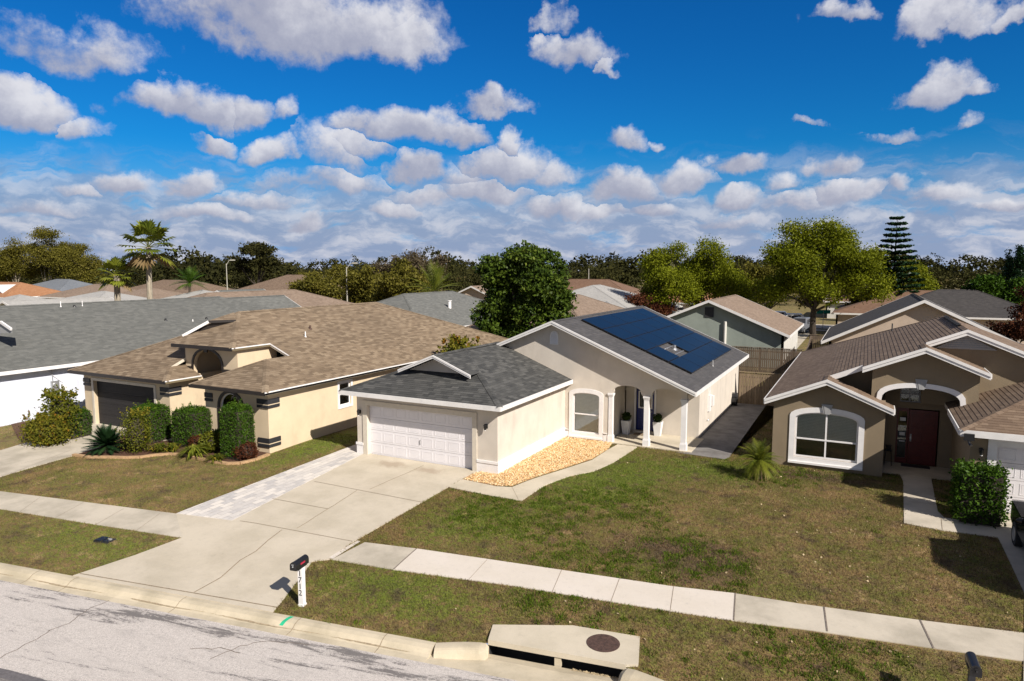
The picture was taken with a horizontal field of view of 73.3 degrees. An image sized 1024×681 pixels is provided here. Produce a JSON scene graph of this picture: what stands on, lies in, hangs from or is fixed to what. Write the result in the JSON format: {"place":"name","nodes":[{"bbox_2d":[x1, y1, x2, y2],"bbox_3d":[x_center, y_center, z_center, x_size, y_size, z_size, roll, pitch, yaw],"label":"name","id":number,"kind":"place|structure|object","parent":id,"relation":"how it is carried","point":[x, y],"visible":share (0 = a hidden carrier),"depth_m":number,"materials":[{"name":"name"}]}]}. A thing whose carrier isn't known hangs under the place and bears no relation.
{"place":"outdoors","nodes":[
{"label":"outdoors","id":0,"kind":"place"},
{"bbox_2d":[0,423,125,476],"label":"driveway","id":1,"kind":"structure","parent":0,"point":[21,456],"depth_m":30.05,"materials":[{"name":"concrete"}]},
{"bbox_2d":[0,491,181,537],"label":"sidewalk","id":2,"kind":"structure","parent":0,"point":[161,523],"depth_m":23.01,"materials":[{"name":"concrete"}]},
{"bbox_2d":[0,580,516,680],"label":"road","id":3,"kind":"structure","parent":0,"point":[48,635],"depth_m":15.05,"materials":[{"name":"grey asphalt"}]},
{"bbox_2d":[0,563,435,662],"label":"kerb","id":4,"kind":"structure","parent":3,"relation":"on","point":[403,647],"depth_m":16.59,"materials":[{"name":"concrete"}]},
{"bbox_2d":[73,453,475,611],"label":"driveway","id":5,"kind":"structure","parent":0,"point":[246,560],"depth_m":20.99,"materials":[{"name":"concrete"}]},
{"bbox_2d":[333,542,415,569],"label":"sidewalk","id":6,"kind":"structure","parent":0,"point":[390,557],"depth_m":19.49,"materials":[{"name":"concrete"}]},
{"bbox_2d":[0,271,1023,680],"bbox_3d":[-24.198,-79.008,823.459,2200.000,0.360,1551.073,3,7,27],"label":"ground","id":7,"kind":"structure","parent":0,"point":[10,439],"depth_m":19.39,"materials":[{"name":"green plant"}]},
{"bbox_2d":[0,236,39,281],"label":"leafy tree","id":8,"kind":"object","parent":7,"relation":"on","point":[11,266],"visible":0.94,"depth_m":159.02,"materials":[{"name":"green plant"}]},
{"bbox_2d":[0,294,44,301],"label":"house","id":9,"kind":"structure","parent":7,"relation":"on","point":[19,297],"depth_m":87.08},
{"bbox_2d":[0,282,60,297],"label":"house","id":10,"kind":"structure","parent":7,"relation":"on","point":[7,289],"depth_m":127.27,"materials":[{"name":"orange"}]},
{"bbox_2d":[16,409,76,447],"bbox_3d":[-21.251,3.966,31.366,2.612,1.703,2.316,-1,6,-11],"label":"shrub","id":11,"kind":"object","parent":7,"relation":"on","point":[44,428],"visible":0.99,"depth_m":31.01,"materials":[{"name":"green plant"}]},
{"bbox_2d":[15,225,79,281],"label":"leafy tree","id":12,"kind":"object","parent":7,"relation":"on","point":[43,263],"visible":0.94,"depth_m":156.04,"materials":[{"name":"green plant"}]},
{"bbox_2d":[0,297,113,305],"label":"house","id":13,"kind":"structure","parent":7,"relation":"on","point":[45,301],"depth_m":78.81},
{"bbox_2d":[33,384,85,439],"bbox_3d":[-21.300,3.257,32.505,2.913,2.782,1.918,3,7,27],"label":"shrub","id":14,"kind":"object","parent":7,"relation":"on","point":[63,402],"visible":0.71,"depth_m":32.09,"materials":[{"name":"green plant"}]},
{"bbox_2d":[32,279,91,290],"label":"house","id":15,"kind":"structure","parent":7,"relation":"on","point":[61,284],"depth_m":148.52,"materials":[{"name":"grey"}]},
{"bbox_2d":[46,241,106,283],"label":"leafy tree","id":16,"kind":"object","parent":7,"relation":"on","point":[87,266],"visible":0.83,"depth_m":158.23,"materials":[{"name":"green plant"}]},
{"bbox_2d":[64,407,92,438],"bbox_3d":[-20.834,3.801,32.752,1.448,1.664,1.282,3,7,29],"label":"clipped hedge","id":17,"kind":"object","parent":7,"relation":"on","point":[85,420],"visible":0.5,"depth_m":32.55,"materials":[{"name":"green plant"}]},
{"bbox_2d":[38,284,134,298],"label":"house","id":18,"kind":"structure","parent":7,"relation":"on","point":[92,288],"depth_m":123.17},
{"bbox_2d":[66,291,146,299],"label":"house","id":19,"kind":"structure","parent":7,"relation":"on","point":[111,294],"depth_m":94.84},
{"bbox_2d":[95,256,136,300],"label":"palm tree","id":20,"kind":"object","parent":7,"relation":"on","point":[116,281],"visible":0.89,"depth_m":65.43,"materials":[{"name":"green plant"}]},
{"bbox_2d":[0,296,271,426],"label":"stucco house","id":21,"kind":"structure","parent":7,"relation":"on","point":[43,346],"depth_m":40.80,"materials":[{"name":"grey"}]},
{"bbox_2d":[116,219,179,298],"bbox_3d":[-34.422,-5.291,65.862,5.796,12.581,5.750,3,7,27],"label":"palm tree","id":22,"kind":"object","parent":7,"relation":"on","point":[150,229],"visible":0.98,"depth_m":64.94,"materials":[{"name":"green plant"}]},
{"bbox_2d":[121,288,183,298],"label":"house","id":23,"kind":"structure","parent":7,"relation":"on","point":[159,293],"depth_m":115.88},
{"bbox_2d":[72,452,269,464],"bbox_3d":[-14.653,4.961,28.973,8.628,0.220,1.411,0,6,4],"label":"bed edging","id":24,"kind":"object","parent":7,"relation":"on","point":[185,455],"visible":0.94,"depth_m":29.12,"materials":[{"name":"beige concrete"}]},
{"bbox_2d":[79,435,266,461],"bbox_3d":[-15.210,4.783,30.355,6.720,0.162,8.280,-5,8,-37],"label":"mulch bed","id":25,"kind":"object","parent":7,"relation":"on","point":[130,453],"visible":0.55,"depth_m":29.86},
{"bbox_2d":[82,423,129,456],"bbox_3d":[-17.665,4.253,29.954,1.883,1.349,1.957,3,7,27],"label":"sago palm","id":26,"kind":"object","parent":25,"relation":"on","point":[106,438],"visible":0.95,"depth_m":29.76,"materials":[{"name":"green plant"}]},
{"bbox_2d":[115,402,155,453],"bbox_3d":[-16.403,3.803,29.903,1.689,2.285,1.610,3,7,26],"label":"shrub","id":27,"kind":"object","parent":25,"relation":"on","point":[137,434],"visible":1,"depth_m":29.70,"materials":[{"name":"green plant"}]},
{"bbox_2d":[128,399,172,442],"bbox_3d":[-16.707,3.693,31.834,1.722,2.011,1.361,3,7,25],"label":"clipped hedge","id":28,"kind":"object","parent":25,"relation":"on","point":[160,418],"visible":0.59,"depth_m":31.55,"materials":[{"name":"green plant"}]},
{"bbox_2d":[169,403,212,446],"bbox_3d":[-14.389,3.770,31.061,1.777,2.000,1.496,3,7,22],"label":"clipped hedge","id":29,"kind":"object","parent":25,"relation":"on","point":[191,420],"visible":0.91,"depth_m":30.61,"materials":[{"name":"green plant"}]},
{"bbox_2d":[175,444,209,458],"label":"strap leaf plant","id":30,"kind":"object","parent":25,"relation":"on","point":[194,450],"visible":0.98,"depth_m":28.99,"materials":[{"name":"green plant"}]},
{"bbox_2d":[198,429,220,453],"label":"shrub","id":31,"kind":"object","parent":25,"relation":"on","point":[209,440],"visible":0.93,"depth_m":29.60,"materials":[{"name":"green plant"}]},
{"bbox_2d":[218,397,255,459],"bbox_3d":[-11.581,3.712,29.000,1.332,2.580,1.172,3,7,24],"label":"clipped hedge","id":32,"kind":"object","parent":25,"relation":"on","point":[236,424],"visible":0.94,"depth_m":28.63,"materials":[{"name":"green plant"}]},
{"bbox_2d":[231,441,259,460],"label":"shrub","id":33,"kind":"object","parent":25,"relation":"on","point":[247,451],"visible":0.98,"depth_m":28.50,"materials":[{"name":"red plant"}]},
{"bbox_2d":[131,280,235,292],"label":"house","id":34,"kind":"structure","parent":7,"relation":"on","point":[163,284],"depth_m":148.41,"materials":[{"name":"brown"}]},
{"bbox_2d":[161,290,212,298],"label":"house","id":35,"kind":"structure","parent":7,"relation":"on","point":[189,294],"depth_m":86.47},
{"bbox_2d":[169,266,209,291],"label":"palm tree","id":36,"kind":"object","parent":7,"relation":"on","point":[188,277],"visible":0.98,"depth_m":87.38,"materials":[{"name":"green plant"}]},
{"bbox_2d":[226,240,283,283],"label":"oak tree","id":37,"kind":"object","parent":7,"relation":"on","point":[266,259],"visible":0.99,"depth_m":161.70,"materials":[{"name":"green plant"}]},
{"bbox_2d":[226,295,300,308],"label":"house","id":38,"kind":"structure","parent":7,"relation":"on","point":[276,301],"depth_m":61.72,"materials":[{"name":"grey"}]},
{"bbox_2d":[187,289,350,306],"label":"house","id":39,"kind":"structure","parent":7,"relation":"on","point":[302,298],"depth_m":73.75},
{"bbox_2d":[177,444,361,519],"bbox_3d":[-7.914,5.260,26.684,2.205,0.340,9.836,3,7,27],"label":"paver strip","id":40,"kind":"object","parent":7,"relation":"on","point":[233,505],"visible":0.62,"depth_m":24.98,"materials":[{"name":"grey stone"}]},
{"bbox_2d":[67,302,508,452],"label":"stucco house","id":41,"kind":"structure","parent":7,"relation":"on","point":[286,374],"depth_m":33.91,"materials":[{"name":"beige"}]},
{"bbox_2d":[97,381,153,426],"bbox_3d":[-19.051,3.279,34.106,4.701,2.340,0.110,3,7,27],"label":"garage door","id":42,"kind":"structure","parent":41,"relation":"in","point":[113,398],"depth_m":34.42,"materials":[{"name":"metal"}]},
{"bbox_2d":[337,378,352,408],"bbox_3d":[-8.218,2.604,33.748,0.145,1.364,1.081,3,7,27],"label":"window","id":43,"kind":"structure","parent":41,"relation":"in","point":[343,400],"depth_m":33.77,"materials":[{"name":"white paint"}]},
{"bbox_2d":[236,275,341,299],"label":"house","id":44,"kind":"structure","parent":7,"relation":"on","point":[278,283],"depth_m":136.87,"materials":[{"name":"brown"}]},
{"bbox_2d":[290,554,308,606],"bbox_3d":[-5.176,5.961,16.796,0.192,1.329,0.549,2,6,18],"label":"mailbox","id":45,"kind":"object","parent":7,"relation":"on","point":[300,564],"visible":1,"depth_m":16.81,"materials":[{"name":"white paint"}]},
{"bbox_2d":[286,269,345,299],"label":"leafy tree","id":46,"kind":"object","parent":7,"relation":"on","point":[317,284],"visible":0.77,"depth_m":117.58,"materials":[{"name":"green plant"}]},
{"bbox_2d":[322,261,357,284],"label":"leafy tree","id":47,"kind":"object","parent":7,"relation":"on","point":[339,270],"visible":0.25,"depth_m":147.16,"materials":[{"name":"green plant"}]},
{"bbox_2d":[336,262,382,302],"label":"leafy tree","id":48,"kind":"object","parent":7,"relation":"on","point":[360,286],"visible":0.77,"depth_m":103.19,"materials":[{"name":"green plant"}]},
{"bbox_2d":[369,260,396,274],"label":"bare tree","id":49,"kind":"object","parent":7,"relation":"on","point":[381,268],"visible":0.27,"depth_m":138.57,"materials":[{"name":"brown plant"}]},
{"bbox_2d":[365,256,432,301],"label":"leafy tree","id":50,"kind":"object","parent":7,"relation":"on","point":[393,283],"visible":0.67,"depth_m":93.99,"materials":[{"name":"green plant"}]},
{"bbox_2d":[387,248,427,275],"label":"bare tree","id":51,"kind":"object","parent":7,"relation":"on","point":[412,256],"visible":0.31,"depth_m":133.47,"materials":[{"name":"brown plant"}]},
{"bbox_2d":[378,291,481,325],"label":"house","id":52,"kind":"structure","parent":7,"relation":"on","point":[451,306],"depth_m":64.54,"materials":[{"name":"grey"}]},
{"bbox_2d":[411,252,449,291],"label":"bare tree","id":53,"kind":"object","parent":7,"relation":"on","point":[442,261],"visible":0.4,"depth_m":126.09,"materials":[{"name":"brown plant"}]},
{"bbox_2d":[406,259,458,291],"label":"palm tree","id":54,"kind":"object","parent":7,"relation":"on","point":[433,277],"visible":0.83,"depth_m":77.44,"materials":[{"name":"green plant"}]},
{"bbox_2d":[435,333,480,352],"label":"shrub","id":55,"kind":"object","parent":7,"relation":"on","point":[456,343],"visible":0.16,"depth_m":39.12,"materials":[{"name":"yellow plant"}]},
{"bbox_2d":[458,285,486,299],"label":"house","id":56,"kind":"structure","parent":7,"relation":"on","point":[473,291],"depth_m":97.53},
{"bbox_2d":[3,261,1014,297],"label":"treeline","id":57,"kind":"object","parent":7,"relation":"on","point":[460,277],"visible":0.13,"depth_m":167.64,"materials":[{"name":"green plant"}]},
{"bbox_2d":[1,245,1023,288],"bbox_3d":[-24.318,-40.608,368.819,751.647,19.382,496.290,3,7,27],"label":"treeline","id":58,"kind":"object","parent":7,"relation":"on","point":[207,267],"visible":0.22,"depth_m":198.10,"materials":[{"name":"green plant"}]},
{"bbox_2d":[469,239,578,337],"bbox_3d":[0.986,-2.273,50.091,8.451,10.108,6.528,3,7,27],"label":"leafy tree","id":59,"kind":"object","parent":7,"relation":"on","point":[526,285],"visible":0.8,"depth_m":48.88,"materials":[{"name":"green plant"}]},
{"bbox_2d":[464,436,611,485],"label":"gravel","id":60,"kind":"structure","parent":7,"relation":"on","point":[566,457],"depth_m":28.16,"materials":[{"name":"beige gravel"}]},
{"bbox_2d":[449,444,636,500],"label":"front walk","id":61,"kind":"structure","parent":7,"relation":"on","point":[523,490],"depth_m":25.62,"materials":[{"name":"concrete"}]},
{"bbox_2d":[338,305,748,473],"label":"stucco house","id":62,"kind":"structure","parent":7,"relation":"on","point":[496,407],"depth_m":30.49,"materials":[{"name":"paint"}]},
{"bbox_2d":[370,406,471,468],"bbox_3d":[-3.736,3.893,28.112,5.151,2.140,0.110,3,7,27],"label":"garage door","id":63,"kind":"structure","parent":62,"relation":"in","point":[444,439],"depth_m":28.06,"materials":[{"name":"metal"}]},
{"bbox_2d":[568,389,602,440],"bbox_3d":[3.466,3.344,31.741,1.660,2.310,0.460,3,7,27],"label":"window","id":64,"kind":"structure","parent":62,"relation":"in","point":[588,403],"depth_m":31.74,"materials":[{"name":"white paint"}]},
{"bbox_2d":[621,411,631,434],"bbox_3d":[5.429,3.896,32.662,0.505,1.077,0.519,3,7,27],"label":"planter","id":65,"kind":"object","parent":62,"relation":"on","point":[626,421],"visible":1,"depth_m":32.54,"materials":[{"name":"white ceramic"}]},
{"bbox_2d":[636,388,654,430],"bbox_3d":[6.378,3.319,32.925,0.860,1.990,0.138,3,7,27],"label":"front door","id":66,"kind":"structure","parent":62,"relation":"in","point":[640,410],"depth_m":33.03,"materials":[{"name":"blue wood"}]},
{"bbox_2d":[653,413,662,435],"bbox_3d":[6.832,3.926,32.335,0.534,1.088,0.533,3,7,27],"label":"planter","id":67,"kind":"object","parent":62,"relation":"on","point":[657,424],"visible":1,"depth_m":32.20,"materials":[{"name":"white ceramic"}]},
{"bbox_2d":[425,625,663,680],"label":"storm drain","id":68,"kind":"object","parent":7,"relation":"in","point":[536,652],"visible":0.99,"depth_m":14.86,"materials":[{"name":"concrete"}]},
{"bbox_2d":[466,294,623,329],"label":"house","id":69,"kind":"structure","parent":7,"relation":"on","point":[586,305],"depth_m":61.61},
{"bbox_2d":[567,279,642,293],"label":"house","id":70,"kind":"structure","parent":7,"relation":"on","point":[575,284],"depth_m":134.35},
{"bbox_2d":[571,285,682,315],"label":"house","id":71,"kind":"structure","parent":7,"relation":"on","point":[610,295],"depth_m":85.59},
{"bbox_2d":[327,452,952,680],"bbox_3d":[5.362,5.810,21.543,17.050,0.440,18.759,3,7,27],"label":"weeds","id":72,"kind":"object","parent":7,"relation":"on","point":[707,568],"visible":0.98,"depth_m":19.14,"materials":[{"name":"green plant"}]},
{"bbox_2d":[624,288,680,315],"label":"tree","id":73,"kind":"object","parent":7,"relation":"on","point":[638,299],"visible":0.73,"depth_m":82.42,"materials":[{"name":"red plant"}]},
{"bbox_2d":[632,240,709,313],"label":"leafy tree","id":74,"kind":"object","parent":7,"relation":"on","point":[661,280],"visible":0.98,"depth_m":82.53,"materials":[{"name":"green plant"}]},
{"bbox_2d":[674,235,757,306],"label":"leafy tree","id":75,"kind":"object","parent":7,"relation":"on","point":[716,274],"visible":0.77,"depth_m":84.26,"materials":[{"name":"green plant"}]},
{"bbox_2d":[667,294,803,366],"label":"house","id":76,"kind":"structure","parent":7,"relation":"on","point":[734,320],"depth_m":55.76,"materials":[{"name":"grey paint"}]},
{"bbox_2d":[736,438,782,480],"bbox_3d":[9.296,4.439,25.886,1.768,1.624,1.734,3,7,27],"label":"palm tree","id":77,"kind":"object","parent":7,"relation":"on","point":[758,464],"visible":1,"depth_m":25.74,"materials":[{"name":"green plant"}]},
{"bbox_2d":[738,371,782,405],"bbox_3d":[14.538,2.801,39.531,2.950,1.910,0.190,3,7,27],"label":"wooden fence","id":78,"kind":"object","parent":7,"relation":"on","point":[755,388],"visible":0.64,"depth_m":39.72,"materials":[{"name":"brown wood"}]},
{"bbox_2d":[732,346,803,373],"bbox_3d":[14.799,1.241,54.272,15.150,1.910,0.190,3,7,27],"label":"wooden fence","id":79,"kind":"object","parent":7,"relation":"on","point":[758,356],"visible":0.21,"depth_m":51.92,"materials":[{"name":"brown wood"}]},
{"bbox_2d":[736,261,824,309],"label":"leafy tree","id":80,"kind":"object","parent":7,"relation":"on","point":[757,270],"visible":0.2,"depth_m":90.78,"materials":[{"name":"green plant"}]},
{"bbox_2d":[748,210,901,339],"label":"street tree","id":81,"kind":"object","parent":7,"relation":"on","point":[804,253],"visible":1,"depth_m":73.95,"materials":[{"name":"green plant"}]},
{"bbox_2d":[823,295,848,318],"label":"house","id":82,"kind":"structure","parent":7,"relation":"on","point":[832,308],"depth_m":107.51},
{"bbox_2d":[827,246,909,305],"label":"leafy tree","id":83,"kind":"object","parent":7,"relation":"on","point":[849,297],"visible":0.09,"depth_m":85.16,"materials":[{"name":"green plant"}]},
{"bbox_2d":[831,290,933,323],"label":"house","id":84,"kind":"structure","parent":7,"relation":"on","point":[843,313],"depth_m":80.18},
{"bbox_2d":[856,216,925,301],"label":"pine tree","id":85,"kind":"object","parent":7,"relation":"on","point":[896,257],"visible":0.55,"depth_m":82.31,"materials":[{"name":"green plant"}]},
{"bbox_2d":[763,315,1023,512],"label":"stucco house","id":86,"kind":"structure","parent":7,"relation":"on","point":[838,406],"depth_m":26.55,"materials":[{"name":"brown"}]},
{"bbox_2d":[788,407,864,470],"bbox_3d":[12.310,3.757,26.982,2.660,2.310,0.460,3,7,27],"label":"window","id":87,"kind":"structure","parent":86,"relation":"in","point":[838,436],"depth_m":26.99,"materials":[{"name":"white paint"}]},
{"bbox_2d":[900,388,920,402],"bbox_3d":[16.299,2.141,27.517,1.550,0.850,0.322,3,7,27],"label":"window","id":88,"kind":"structure","parent":86,"relation":"in","point":[906,394],"depth_m":27.71,"materials":[{"name":"grey paint"}]},
{"bbox_2d":[907,409,937,465],"bbox_3d":[16.403,3.893,27.501,0.980,2.210,0.142,3,7,27],"label":"front door","id":89,"kind":"structure","parent":86,"relation":"in","point":[923,424],"depth_m":27.51,"materials":[{"name":"wood"}]},
{"bbox_2d":[996,446,1023,512],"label":"garage door","id":90,"kind":"structure","parent":86,"relation":"in","point":[1009,457],"depth_m":22.09,"materials":[{"name":"metal"}]},
{"bbox_2d":[891,258,940,289],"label":"leafy tree","id":91,"kind":"object","parent":7,"relation":"on","point":[929,282],"visible":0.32,"depth_m":94.54,"materials":[{"name":"green plant"}]},
{"bbox_2d":[821,293,1020,344],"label":"house","id":92,"kind":"structure","parent":7,"relation":"on","point":[912,308],"depth_m":47.58,"materials":[{"name":"beige"}]},
{"bbox_2d":[900,475,997,537],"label":"front walk","id":93,"kind":"structure","parent":7,"relation":"on","point":[916,491],"depth_m":22.17,"materials":[{"name":"concrete"}]},
{"bbox_2d":[920,289,1023,344],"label":"house","id":94,"kind":"structure","parent":7,"relation":"on","point":[980,307],"depth_m":74.56,"materials":[{"name":"black"}]},
{"bbox_2d":[965,651,981,680],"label":"mailbox","id":95,"kind":"object","parent":7,"relation":"on","point":[974,668],"visible":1,"depth_m":12.31,"materials":[{"name":"black plastic"}]},
{"bbox_2d":[969,664,981,677],"bbox_3d":[8.207,5.848,12.166,0.185,0.209,0.079,3,7,24],"label":"door","id":96,"kind":"structure","parent":95,"relation":"in","point":[975,670],"depth_m":12.16,"materials":[{"name":"black plastic"}]},
{"bbox_2d":[946,458,1013,528],"bbox_3d":[14.618,4.686,21.546,1.730,2.045,1.620,3,7,26],"label":"clipped hedge","id":97,"kind":"object","parent":7,"relation":"on","point":[979,490],"visible":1,"depth_m":21.11,"materials":[{"name":"green plant"}]},
{"bbox_2d":[961,272,1023,305],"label":"leafy tree","id":98,"kind":"object","parent":7,"relation":"on","point":[992,285],"visible":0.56,"depth_m":76.78,"materials":[{"name":"green plant"}]},
{"bbox_2d":[984,285,1023,342],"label":"tree","id":99,"kind":"object","parent":7,"relation":"on","point":[1012,330],"visible":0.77,"depth_m":45.89,"materials":[{"name":"red plant"}]},
{"bbox_2d":[997,247,1019,286],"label":"cypress tree","id":100,"kind":"object","parent":7,"relation":"on","point":[1006,267],"visible":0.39,"depth_m":117.10,"materials":[{"name":"green plant"}]},
{"bbox_2d":[1009,244,1023,278],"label":"cypress tree","id":101,"kind":"object","parent":7,"relation":"on","point":[1019,261],"visible":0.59,"depth_m":115.16,"materials":[{"name":"green plant"}]},
{"bbox_2d":[394,549,733,620],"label":"sidewalk","id":102,"kind":"structure","parent":0,"point":[709,603],"depth_m":17.68,"materials":[{"name":"concrete"}]},
{"bbox_2d":[676,403,773,458],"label":"side path","id":103,"kind":"structure","parent":0,"point":[725,434],"depth_m":33.45,"materials":[{"name":"concrete"}]},
{"bbox_2d":[455,462,1021,680],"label":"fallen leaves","id":104,"kind":"object","parent":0,"point":[795,567],"visible":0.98,"depth_m":18.16,"materials":[{"name":"brown plant"}]},
{"bbox_2d":[797,330,808,347],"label":"driveway","id":105,"kind":"structure","parent":0,"point":[801,338],"depth_m":78.12,"materials":[{"name":"concrete"}]},
{"bbox_2d":[793,317,809,333],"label":"parked car","id":106,"kind":"object","parent":105,"relation":"on","point":[806,322],"visible":0.42,"depth_m":83.69,"materials":[{"name":"metal"}]},
{"bbox_2d":[734,593,1023,661],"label":"sidewalk","id":107,"kind":"structure","parent":0,"point":[995,643],"depth_m":15.46,"materials":[{"name":"concrete"}]},
{"bbox_2d":[995,513,1023,680],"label":"driveway","id":108,"kind":"structure","parent":0,"point":[1015,555],"depth_m":19.27,"materials":[{"name":"concrete"}]},
{"bbox_2d":[1010,499,1023,547],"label":"parked car","id":109,"kind":"object","parent":108,"relation":"on","point":[1017,521],"visible":1,"depth_m":19.47,"materials":[{"name":"metal"}]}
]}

